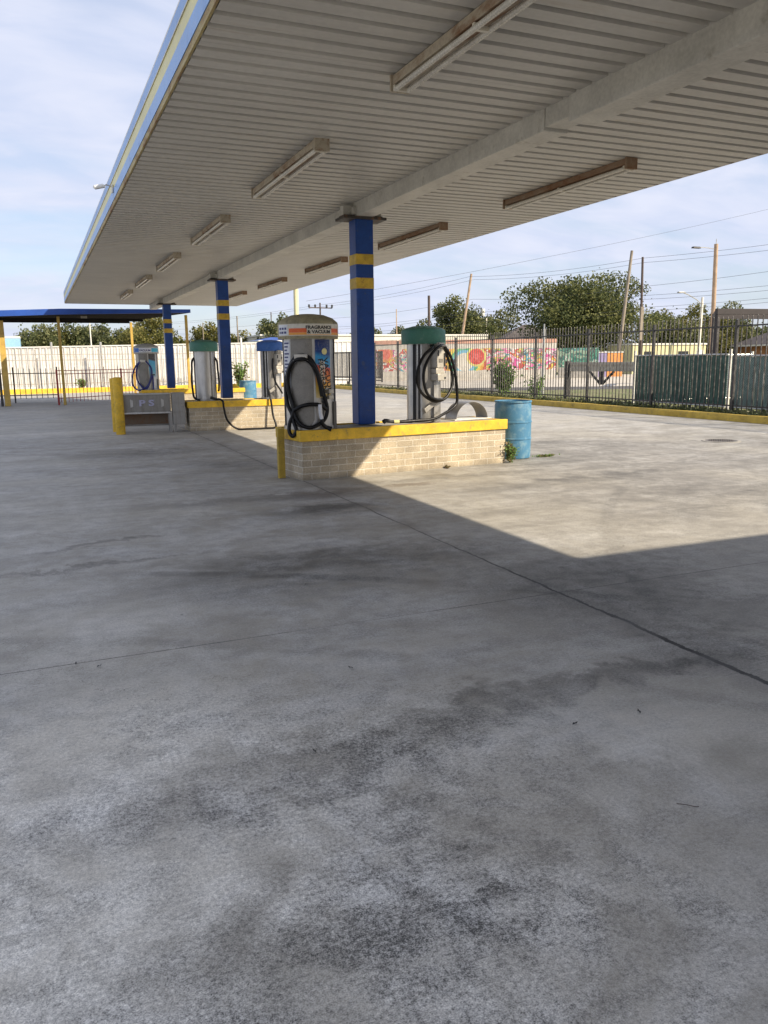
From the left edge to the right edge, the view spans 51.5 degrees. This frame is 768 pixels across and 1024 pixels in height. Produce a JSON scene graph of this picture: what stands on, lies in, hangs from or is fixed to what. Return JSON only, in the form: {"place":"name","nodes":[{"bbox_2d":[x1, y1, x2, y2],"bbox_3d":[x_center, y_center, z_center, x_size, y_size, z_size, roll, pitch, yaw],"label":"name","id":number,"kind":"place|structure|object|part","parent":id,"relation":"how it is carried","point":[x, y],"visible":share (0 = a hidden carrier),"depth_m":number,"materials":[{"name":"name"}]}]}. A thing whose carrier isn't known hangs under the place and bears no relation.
{"place":"outdoors","nodes":[
{"label":"outdoors","id":0,"kind":"place"},
{"bbox_2d":[139,387,244,409],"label":"brick island","id":1,"kind":"structure","parent":0,"point":[238,392],"depth_m":26.61,"materials":[{"name":"concrete"}]},
{"bbox_2d":[131,344,159,390],"bbox_3d":[-7.881,-4.792,26.371,0.875,1.534,0.859,0,11,2],"label":"vacuum station","id":2,"kind":"object","parent":1,"relation":"on","point":[146,373],"visible":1,"depth_m":26.10,"materials":[{"name":"silver metal"}]},
{"bbox_2d":[139,363,148,388],"bbox_3d":[-7.865,-4.456,26.116,0.303,0.865,0.055,0,11,2],"label":"door","id":3,"kind":"structure","parent":2,"relation":"in","point":[143,367],"depth_m":26.09,"materials":[{"name":"grey paint"}]},
{"bbox_2d":[0,387,767,1023],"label":"lot pavement","id":4,"kind":"structure","parent":0,"point":[236,787],"depth_m":3.42,"materials":[{"name":"concrete"}]},
{"bbox_2d":[1,367,58,402],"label":"fence","id":5,"kind":"object","parent":4,"relation":"on","point":[29,373],"visible":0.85,"depth_m":32.65,"materials":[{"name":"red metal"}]},
{"bbox_2d":[50,342,55,387],"bbox_3d":[-18.535,-8.115,44.636,0.120,2.750,0.114,-5,12,-23],"label":"pipe post","id":6,"kind":"object","parent":4,"relation":"on","point":[52,358],"visible":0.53,"depth_m":44.57,"materials":[{"name":"white metal"}]},
{"bbox_2d":[0,309,190,405],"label":"carport","id":7,"kind":"object","parent":4,"relation":"on","point":[59,316],"visible":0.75,"depth_m":30.40,"materials":[{"name":"blue paint"}]},
{"bbox_2d":[55,366,135,404],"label":"swing gate","id":8,"kind":"structure","parent":4,"relation":"on","point":[93,373],"depth_m":31.55,"materials":[{"name":"red metal"}]},
{"bbox_2d":[99,342,104,386],"bbox_3d":[-16.140,-8.333,45.641,0.120,2.750,0.114,-5,12,-23],"label":"pipe post","id":9,"kind":"object","parent":4,"relation":"on","point":[100,343],"visible":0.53,"depth_m":45.54,"materials":[{"name":"white metal"}]},
{"bbox_2d":[109,378,115,431],"bbox_3d":[-6.153,-2.455,18.275,0.204,1.220,0.204,-5,12,-23],"label":"bollard","id":10,"kind":"object","parent":4,"relation":"on","point":[112,405],"visible":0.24,"depth_m":18.19,"materials":[{"name":"yellow metal"}]},
{"bbox_2d":[112,377,125,434],"bbox_3d":[-5.837,-2.335,17.550,0.204,1.250,0.204,-5,12,-23],"label":"bollard","id":11,"kind":"object","parent":4,"relation":"on","point":[118,405],"visible":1,"depth_m":17.48,"materials":[{"name":"yellow metal"}]},
{"bbox_2d":[0,347,258,388],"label":"picket fence","id":12,"kind":"object","parent":4,"relation":"on","point":[107,354],"visible":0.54,"depth_m":43.93,"materials":[{"name":"metal"}]},
{"bbox_2d":[232,360,249,386],"bbox_3d":[-8.455,-8.157,47.048,1.123,1.580,0.952,0,11,6],"label":"weed plant","id":13,"kind":"object","parent":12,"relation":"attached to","point":[239,374],"visible":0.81,"depth_m":46.99,"materials":[{"name":"green plant"}]},
{"bbox_2d":[3,383,283,394],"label":"kerb","id":14,"kind":"structure","parent":4,"relation":"on","point":[54,390],"depth_m":43.32,"materials":[{"name":"yellow paint"}]},
{"bbox_2d":[74,378,87,387],"bbox_3d":[-16.560,-7.027,43.456,0.649,0.570,0.840,-9,13,-37],"label":"weed plant","id":15,"kind":"object","parent":14,"relation":"on","point":[82,382],"visible":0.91,"depth_m":43.34,"materials":[{"name":"green plant"}]},
{"bbox_2d":[123,392,185,431],"bbox_3d":[-5.238,-2.248,18.033,1.425,0.885,0.475,-4,11,-17],"label":"mat washer","id":16,"kind":"object","parent":4,"relation":"on","point":[147,409],"visible":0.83,"depth_m":17.95,"materials":[{"name":"metal"}]},
{"bbox_3d":[-4.616,-2.453,17.961,0.230,0.400,0.042,-4,11,-17],"label":"cabinet door","id":17,"kind":"part","parent":16,"relation":"part of","materials":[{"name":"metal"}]},
{"bbox_2d":[184,397,284,431],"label":"brick island","id":18,"kind":"structure","parent":4,"relation":"on","point":[240,413],"depth_m":18.46,"materials":[{"name":"brick"}]},
{"bbox_2d":[189,340,276,429],"bbox_3d":[-3.520,-2.950,18.471,1.992,2.068,0.779,1,11,9],"label":"vacuum station","id":19,"kind":"object","parent":18,"relation":"on","point":[204,358],"visible":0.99,"depth_m":18.39,"materials":[{"name":"silver metal"}]},
{"bbox_2d":[256,340,282,398],"bbox_3d":[-2.703,-3.457,19.282,0.767,1.392,0.652,10,15,44],"label":"vacuum station","id":20,"kind":"object","parent":18,"relation":"on","point":[271,361],"visible":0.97,"depth_m":19.07,"materials":[{"name":"silver metal"}]},
{"bbox_2d":[240,338,243,379],"bbox_3d":[-8.427,-8.830,47.257,0.120,2.950,0.114,-5,12,-23],"label":"pipe post","id":21,"kind":"object","parent":4,"relation":"on","point":[241,353],"visible":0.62,"depth_m":47.11,"materials":[{"name":"white metal"}]},
{"bbox_2d":[239,380,256,397],"bbox_3d":[-4.740,-4.129,27.823,0.596,0.905,0.596,5,12,26],"label":"plastic drum","id":22,"kind":"object","parent":4,"relation":"on","point":[249,386],"visible":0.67,"depth_m":27.55,"materials":[{"name":"blue plastic"}]},
{"bbox_2d":[276,428,285,478],"bbox_3d":[-1.386,-0.788,10.716,0.090,0.668,0.080,-5,12,-23],"label":"guard post","id":23,"kind":"object","parent":4,"relation":"on","point":[280,452],"visible":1,"depth_m":10.68,"materials":[{"name":"yellow metal"}]},
{"bbox_2d":[335,351,382,383],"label":"sliding gate","id":24,"kind":"structure","parent":4,"relation":"on","point":[347,367],"depth_m":46.13,"materials":[{"name":"white metal"}]},
{"bbox_2d":[275,416,507,480],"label":"brick island","id":25,"kind":"structure","parent":4,"relation":"on","point":[351,449],"depth_m":11.11,"materials":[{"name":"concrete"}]},
{"bbox_2d":[277,314,337,437],"bbox_3d":[-1.016,-1.836,10.714,0.809,1.608,0.898,1,11,9],"label":"vacuum station","id":26,"kind":"object","parent":25,"relation":"on","point":[308,348],"visible":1,"depth_m":10.44,"materials":[{"name":"silver metal"}]},
{"bbox_2d":[291,361,314,427],"bbox_3d":[-1.069,-1.540,10.477,0.303,0.865,0.055,1,11,9],"label":"door","id":27,"kind":"structure","parent":26,"relation":"in","point":[302,378],"depth_m":10.45,"materials":[{"name":"grey paint"}]},
{"bbox_2d":[382,326,458,423],"bbox_3d":[0.396,-2.005,11.579,1.326,1.392,0.764,-11,15,-42],"label":"vacuum station","id":28,"kind":"object","parent":25,"relation":"on","point":[428,351],"visible":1,"depth_m":11.57,"materials":[{"name":"silver metal"}]},
{"bbox_2d":[442,401,491,420],"bbox_3d":[1.276,-1.574,12.307,0.720,0.267,0.340,-8,13,-32],"label":"half hoop","id":29,"kind":"object","parent":25,"relation":"on","point":[480,411],"visible":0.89,"depth_m":12.28,"materials":[{"name":"metal"}]},
{"bbox_2d":[64,0,767,424],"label":"forecourt canopy","id":30,"kind":"object","parent":4,"relation":"on","point":[238,100],"visible":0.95,"depth_m":7.38,"materials":[{"name":"metal"}]},
{"bbox_2d":[93,184,112,192],"bbox_3d":[-3.706,-4.282,10.514,0.248,0.104,0.130,-5,12,-23],"label":"floodlight","id":31,"kind":"object","parent":30,"relation":"attached to","point":[98,186],"visible":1,"depth_m":10.46,"materials":[{"name":"white metal"}]},
{"bbox_2d":[120,290,132,299],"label":"ceiling light","id":32,"kind":"object","parent":30,"relation":"attached to","point":[126,294],"visible":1,"depth_m":24.37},
{"bbox_2d":[135,275,152,287],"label":"ceiling light","id":33,"kind":"object","parent":30,"relation":"attached to","point":[144,280],"visible":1,"depth_m":20.29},
{"bbox_2d":[156,252,181,271],"bbox_3d":[-4.514,-5.210,16.653,0.150,0.124,2.466,-5,12,-23],"label":"ceiling light","id":34,"kind":"object","parent":30,"relation":"attached to","point":[175,257],"visible":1,"depth_m":16.34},
{"bbox_2d":[190,214,230,245],"bbox_3d":[-2.775,-4.448,12.629,0.150,0.124,2.466,-5,12,-23],"label":"ceiling light","id":35,"kind":"object","parent":30,"relation":"attached to","point":[210,230],"visible":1,"depth_m":12.31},
{"bbox_2d":[229,291,246,299],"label":"ceiling light","id":36,"kind":"object","parent":30,"relation":"attached to","point":[237,295],"visible":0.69,"depth_m":25.09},
{"bbox_2d":[257,277,286,289],"bbox_3d":[-3.036,-6.172,21.547,0.150,0.124,2.466,-5,12,-23],"label":"ceiling light","id":37,"kind":"object","parent":30,"relation":"attached to","point":[278,281],"visible":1,"depth_m":21.34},
{"bbox_2d":[251,137,329,198],"bbox_3d":[-1.075,-3.703,8.694,0.150,0.124,2.466,-5,12,-23],"label":"ceiling light","id":38,"kind":"object","parent":30,"relation":"attached to","point":[308,152],"visible":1,"depth_m":8.37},
{"bbox_2d":[305,256,347,273],"bbox_3d":[-1.297,-5.410,17.523,0.150,0.124,2.466,-5,12,-23],"label":"ceiling light","id":39,"kind":"object","parent":30,"relation":"attached to","point":[328,264],"visible":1,"depth_m":17.30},
{"bbox_2d":[378,222,447,249],"bbox_3d":[0.442,-4.648,13.498,0.150,0.124,2.466,-5,12,-23],"label":"ceiling light","id":40,"kind":"object","parent":30,"relation":"attached to","point":[434,229],"visible":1,"depth_m":13.24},
{"bbox_2d":[390,0,536,94],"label":"ceiling light","id":41,"kind":"object","parent":30,"relation":"attached to","point":[483,16],"visible":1,"depth_m":5.07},
{"bbox_2d":[503,157,637,209],"bbox_3d":[2.142,-3.904,9.564,0.150,0.124,2.466,-5,12,-23],"label":"ceiling light","id":42,"kind":"object","parent":30,"relation":"attached to","point":[613,169],"visible":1,"depth_m":9.29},
{"bbox_2d":[504,439,518,462],"bbox_3d":[1.923,-0.918,12.074,0.254,0.353,0.292,8,14,37],"label":"weed plant","id":43,"kind":"object","parent":4,"relation":"on","point":[510,454],"visible":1,"depth_m":12.05,"materials":[{"name":"green plant"}]},
{"bbox_2d":[494,399,531,458],"bbox_3d":[2.045,-1.319,12.668,0.596,0.905,0.596,-5,12,-23],"label":"plastic drum","id":44,"kind":"object","parent":4,"relation":"on","point":[516,413],"visible":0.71,"depth_m":12.41,"materials":[{"name":"blue plastic"}]},
{"bbox_2d":[532,454,559,456],"bbox_3d":[2.597,-0.909,12.768,0.486,0.060,0.099,-5,12,-23],"label":"weed plant","id":45,"kind":"object","parent":4,"relation":"on","point":[543,455],"visible":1,"depth_m":12.75,"materials":[{"name":"green plant"}]},
{"bbox_2d":[335,385,767,423],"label":"kerb","id":46,"kind":"structure","parent":4,"relation":"on","point":[699,415],"depth_m":22.83,"materials":[{"name":"yellow paint"}]},
{"bbox_2d":[701,439,740,442],"bbox_3d":[6.288,-1.332,14.861,0.680,0.016,0.680,-5,12,-23],"label":"manhole cover","id":47,"kind":"object","parent":4,"relation":"on","point":[721,440],"visible":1,"depth_m":14.80,"materials":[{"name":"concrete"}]},
{"bbox_2d":[0,0,767,351],"label":"sky","id":48,"kind":"structure","parent":0,"point":[74,74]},
{"bbox_2d":[441,386,631,390],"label":"street","id":49,"kind":"structure","parent":0,"point":[607,387],"depth_m":39.56,"materials":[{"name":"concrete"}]},
{"bbox_2d":[309,209,767,300],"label":"power line","id":50,"kind":"object","parent":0,"point":[534,259],"visible":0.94,"depth_m":68.14,"materials":[{"name":"black metal"}]},
{"bbox_2d":[335,374,763,388],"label":"sidewalk","id":51,"kind":"structure","parent":0,"point":[474,382],"depth_m":50.19,"materials":[{"name":"concrete"}]},
{"bbox_2d":[598,352,622,376],"bbox_3d":[17.571,-11.743,63.513,2.600,2.010,1.300,-4,11,-15],"label":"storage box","id":52,"kind":"object","parent":51,"relation":"on","point":[605,358],"visible":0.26,"depth_m":62.98,"materials":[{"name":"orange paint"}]},
{"bbox_2d":[691,239,717,353],"bbox_3d":[22.895,-14.554,57.286,2.367,9.754,0.351,-3,11,-13],"label":"street light","id":53,"kind":"object","parent":51,"relation":"on","point":[714,283],"visible":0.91,"depth_m":56.96,"materials":[{"name":"beige wood"}]},
{"bbox_2d":[710,308,767,353],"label":"shade frame","id":54,"kind":"object","parent":51,"relation":"on","point":[730,313],"visible":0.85,"depth_m":38.78,"materials":[{"name":"brown paint"}]},
{"bbox_2d":[452,389,765,414],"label":"verge","id":55,"kind":"structure","parent":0,"point":[594,393],"depth_m":32.62,"materials":[{"name":"green plant"}]},
{"bbox_2d":[487,356,517,395],"bbox_3d":[4.653,-5.235,30.812,1.076,1.621,1.065,-5,12,-23],"label":"weed plant","id":56,"kind":"object","parent":55,"relation":"on","point":[505,372],"visible":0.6,"depth_m":30.68,"materials":[{"name":"green plant"}]},
{"bbox_2d":[521,374,544,396],"bbox_3d":[5.380,-4.552,28.682,0.960,0.996,0.859,-1,11,-1],"label":"weed plant","id":57,"kind":"object","parent":55,"relation":"on","point":[539,387],"visible":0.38,"depth_m":28.68,"materials":[{"name":"green plant"}]},
{"bbox_2d":[541,324,545,393],"bbox_3d":[6.628,-6.314,33.157,0.150,2.951,0.134,-5,12,-23],"label":"pipe post","id":58,"kind":"object","parent":55,"relation":"on","point":[543,367],"visible":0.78,"depth_m":33.13,"materials":[{"name":"grey metal"}]},
{"bbox_2d":[337,383,767,415],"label":"verge grass tufts","id":59,"kind":"object","parent":55,"relation":"on","point":[724,410],"visible":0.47,"depth_m":23.89,"materials":[{"name":"green plant"}]},
{"bbox_2d":[374,314,767,413],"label":"picket fence","id":60,"kind":"object","parent":55,"relation":"on","point":[737,325],"visible":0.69,"depth_m":24.33,"materials":[{"name":"black metal"}]},
{"bbox_2d":[564,361,632,398],"bbox_3d":[7.367,-4.324,26.697,0.210,1.460,3.095,-10,14,-42],"label":"barrier rail","id":61,"kind":"object","parent":55,"relation":"on","point":[595,369],"visible":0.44,"depth_m":26.86,"materials":[{"name":"black paint"}]},
{"bbox_2d":[632,349,767,409],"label":"slatted enclosure","id":62,"kind":"object","parent":55,"relation":"on","point":[765,395],"visible":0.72,"depth_m":22.10,"materials":[{"name":"green metal"}]},
{"bbox_2d":[729,333,767,364],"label":"house","id":63,"kind":"structure","parent":0,"point":[754,345],"depth_m":84.72,"materials":[{"name":"orange brick"}]},
{"label":"ground","id":64,"kind":"structure","parent":0,"visible":0},
{"bbox_2d":[5,336,20,346],"bbox_3d":[-32.881,-11.703,62.057,8.640,3.800,3.040,-5,12,-23],"label":"container","id":65,"kind":"object","parent":64,"relation":"on","point":[12,341],"visible":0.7,"depth_m":61.88,"materials":[{"name":"blue metal"}]},
{"bbox_2d":[13,323,65,347],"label":"tree","id":66,"kind":"object","parent":64,"relation":"on","point":[38,337],"visible":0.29,"depth_m":71.34,"materials":[{"name":"green plant"}]},
{"bbox_2d":[47,327,72,345],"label":"tree","id":67,"kind":"object","parent":64,"relation":"on","point":[64,339],"visible":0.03,"depth_m":73.99,"materials":[{"name":"green plant"}]},
{"bbox_2d":[61,323,115,345],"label":"tree","id":68,"kind":"object","parent":64,"relation":"on","point":[80,336],"visible":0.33,"depth_m":74.31,"materials":[{"name":"green plant"}]},
{"bbox_2d":[89,323,91,344],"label":"utility pole","id":69,"kind":"object","parent":64,"relation":"on","point":[90,334],"depth_m":69.92,"materials":[{"name":"white metal"}]},
{"bbox_2d":[87,323,129,346],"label":"tree","id":70,"kind":"object","parent":64,"relation":"on","point":[105,340],"visible":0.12,"depth_m":73.21,"materials":[{"name":"green plant"}]},
{"bbox_2d":[109,317,185,344],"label":"tree","id":71,"kind":"object","parent":64,"relation":"on","point":[143,330],"visible":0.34,"depth_m":70.19,"materials":[{"name":"green plant"}]},
{"bbox_2d":[0,341,351,388],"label":"metal wall","id":72,"kind":"structure","parent":64,"relation":"on","point":[342,346],"depth_m":46.52,"materials":[{"name":"white metal"}]},
{"bbox_2d":[181,321,217,343],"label":"tree","id":73,"kind":"object","parent":64,"relation":"on","point":[212,333],"visible":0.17,"depth_m":76.75,"materials":[{"name":"green plant"}]},
{"bbox_2d":[236,316,238,342],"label":"utility pole","id":74,"kind":"object","parent":64,"relation":"on","point":[237,329],"visible":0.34,"depth_m":78.81,"materials":[{"name":"grey wood"}]},
{"bbox_2d":[230,329,250,342],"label":"tree","id":75,"kind":"object","parent":64,"relation":"on","point":[234,337],"visible":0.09,"depth_m":82.49,"materials":[{"name":"green plant"}]},
{"bbox_2d":[243,337,281,343],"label":"canopy shed","id":76,"kind":"structure","parent":64,"relation":"on","point":[271,338],"depth_m":69.17,"materials":[{"name":"blue metal"}]},
{"bbox_2d":[252,311,287,339],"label":"tree","id":77,"kind":"object","parent":64,"relation":"on","point":[266,328],"visible":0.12,"depth_m":75.68,"materials":[{"name":"green plant"}]},
{"bbox_2d":[293,289,298,314],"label":"tall post","id":78,"kind":"object","parent":64,"relation":"on","point":[296,303],"depth_m":70.45,"materials":[{"name":"yellow"}]},
{"bbox_2d":[308,303,332,314],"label":"utility pole","id":79,"kind":"object","parent":64,"relation":"on","point":[320,307],"visible":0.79,"depth_m":112.38,"materials":[{"name":"grey wood"}]},
{"bbox_2d":[246,334,487,341],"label":"building","id":80,"kind":"structure","parent":64,"relation":"on","point":[377,337],"depth_m":79.86,"materials":[{"name":"beige paint"}]},
{"bbox_2d":[374,327,382,333],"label":"tree","id":81,"kind":"object","parent":64,"relation":"on","point":[376,331],"visible":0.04,"depth_m":99.86,"materials":[{"name":"green plant"}]},
{"bbox_2d":[388,325,404,333],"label":"tree","id":82,"kind":"object","parent":64,"relation":"on","point":[398,328],"visible":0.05,"depth_m":102.63,"materials":[{"name":"green plant"}]},
{"bbox_2d":[428,295,429,325],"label":"utility pole","id":83,"kind":"object","parent":64,"relation":"on","point":[429,310],"visible":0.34,"depth_m":81.09,"materials":[{"name":"brown wood"}]},
{"bbox_2d":[416,294,511,338],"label":"tree","id":84,"kind":"object","parent":64,"relation":"on","point":[475,326],"visible":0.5,"depth_m":97.35,"materials":[{"name":"green plant"}]},
{"bbox_2d":[374,339,556,379],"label":"mural wall","id":85,"kind":"structure","parent":64,"relation":"on","point":[482,365],"depth_m":60.21,"materials":[{"name":"paint"}]},
{"bbox_2d":[461,274,471,333],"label":"utility pole","id":86,"kind":"object","parent":64,"relation":"on","point":[466,308],"visible":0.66,"depth_m":88.21,"materials":[{"name":"beige wood"}]},
{"bbox_2d":[479,308,521,336],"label":"tree","id":87,"kind":"object","parent":64,"relation":"on","point":[514,317],"visible":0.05,"depth_m":100.86,"materials":[{"name":"green plant"}]},
{"bbox_2d":[499,324,558,371],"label":"house","id":88,"kind":"structure","parent":64,"relation":"on","point":[516,333],"depth_m":94.57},
{"bbox_2d":[558,348,598,377],"bbox_3d":[14.595,-11.141,59.890,2.940,2.350,0.120,3,11,18],"label":"mural fence","id":89,"kind":"object","parent":64,"relation":"on","point":[562,357],"visible":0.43,"depth_m":59.85,"materials":[{"name":"green paint"}]},
{"bbox_2d":[498,270,667,351],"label":"tree","id":90,"kind":"object","parent":64,"relation":"on","point":[550,319],"visible":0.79,"depth_m":79.76,"materials":[{"name":"green plant"}]},
{"bbox_2d":[618,250,632,352],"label":"utility pole","id":91,"kind":"object","parent":64,"relation":"on","point":[626,294],"visible":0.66,"depth_m":72.33,"materials":[{"name":"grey wood"}]},
{"bbox_2d":[638,257,643,354],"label":"utility pole","id":92,"kind":"object","parent":64,"relation":"on","point":[641,315],"visible":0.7,"depth_m":73.11,"materials":[{"name":"brown wood"}]},
{"bbox_2d":[177,250,767,323],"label":"power line","id":93,"kind":"object","parent":92,"relation":"attached to","point":[528,277],"visible":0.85,"depth_m":80.76,"materials":[{"name":"black metal"}]},
{"bbox_2d":[183,245,762,321],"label":"power line","id":94,"kind":"object","parent":92,"relation":"attached to","point":[530,273],"visible":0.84,"depth_m":80.76,"materials":[{"name":"black metal"}]},
{"bbox_2d":[204,271,767,328],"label":"power line","id":95,"kind":"object","parent":92,"relation":"attached to","point":[555,296],"visible":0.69,"depth_m":76.75,"materials":[{"name":"black metal"}]},
{"bbox_2d":[235,290,767,334],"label":"power line","id":96,"kind":"object","parent":92,"relation":"attached to","point":[584,307],"visible":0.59,"depth_m":75.56,"materials":[{"name":"black metal"}]},
{"bbox_2d":[245,286,760,332],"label":"power line","id":97,"kind":"object","parent":92,"relation":"attached to","point":[572,305],"visible":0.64,"depth_m":76.43,"materials":[{"name":"black metal"}]},
{"bbox_2d":[384,302,767,333],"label":"power line","id":98,"kind":"object","parent":92,"relation":"attached to","point":[621,313],"visible":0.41,"depth_m":72.80,"materials":[{"name":"black metal"}]},
{"bbox_2d":[388,298,766,330],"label":"power line","id":99,"kind":"object","parent":92,"relation":"attached to","point":[620,310],"visible":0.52,"depth_m":71.88,"materials":[{"name":"black metal"}]},
{"bbox_2d":[608,343,706,373],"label":"building","id":100,"kind":"structure","parent":64,"relation":"on","point":[663,349],"depth_m":77.83,"materials":[{"name":"yellow"}]},
{"bbox_2d":[633,306,709,342],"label":"tree","id":101,"kind":"object","parent":64,"relation":"on","point":[671,318],"visible":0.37,"depth_m":85.30,"materials":[{"name":"green plant"}]},
{"bbox_2d":[677,291,703,353],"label":"street light","id":102,"kind":"object","parent":64,"relation":"on","point":[701,309],"visible":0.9,"depth_m":76.06,"materials":[{"name":"beige paint"}]},
{"bbox_2d":[647,302,745,353],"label":"tree","id":103,"kind":"object","parent":64,"relation":"on","point":[693,312],"visible":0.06,"depth_m":90.36,"materials":[{"name":"green plant"}]},
{"bbox_2d":[702,300,763,353],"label":"tree","id":104,"kind":"object","parent":64,"relation":"on","point":[734,303],"visible":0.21,"depth_m":92.12,"materials":[{"name":"green plant"}]},
{"bbox_2d":[744,319,766,334],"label":"tree","id":105,"kind":"object","parent":64,"relation":"on","point":[765,329],"depth_m":95.83,"materials":[{"name":"green plant"}]}
]}

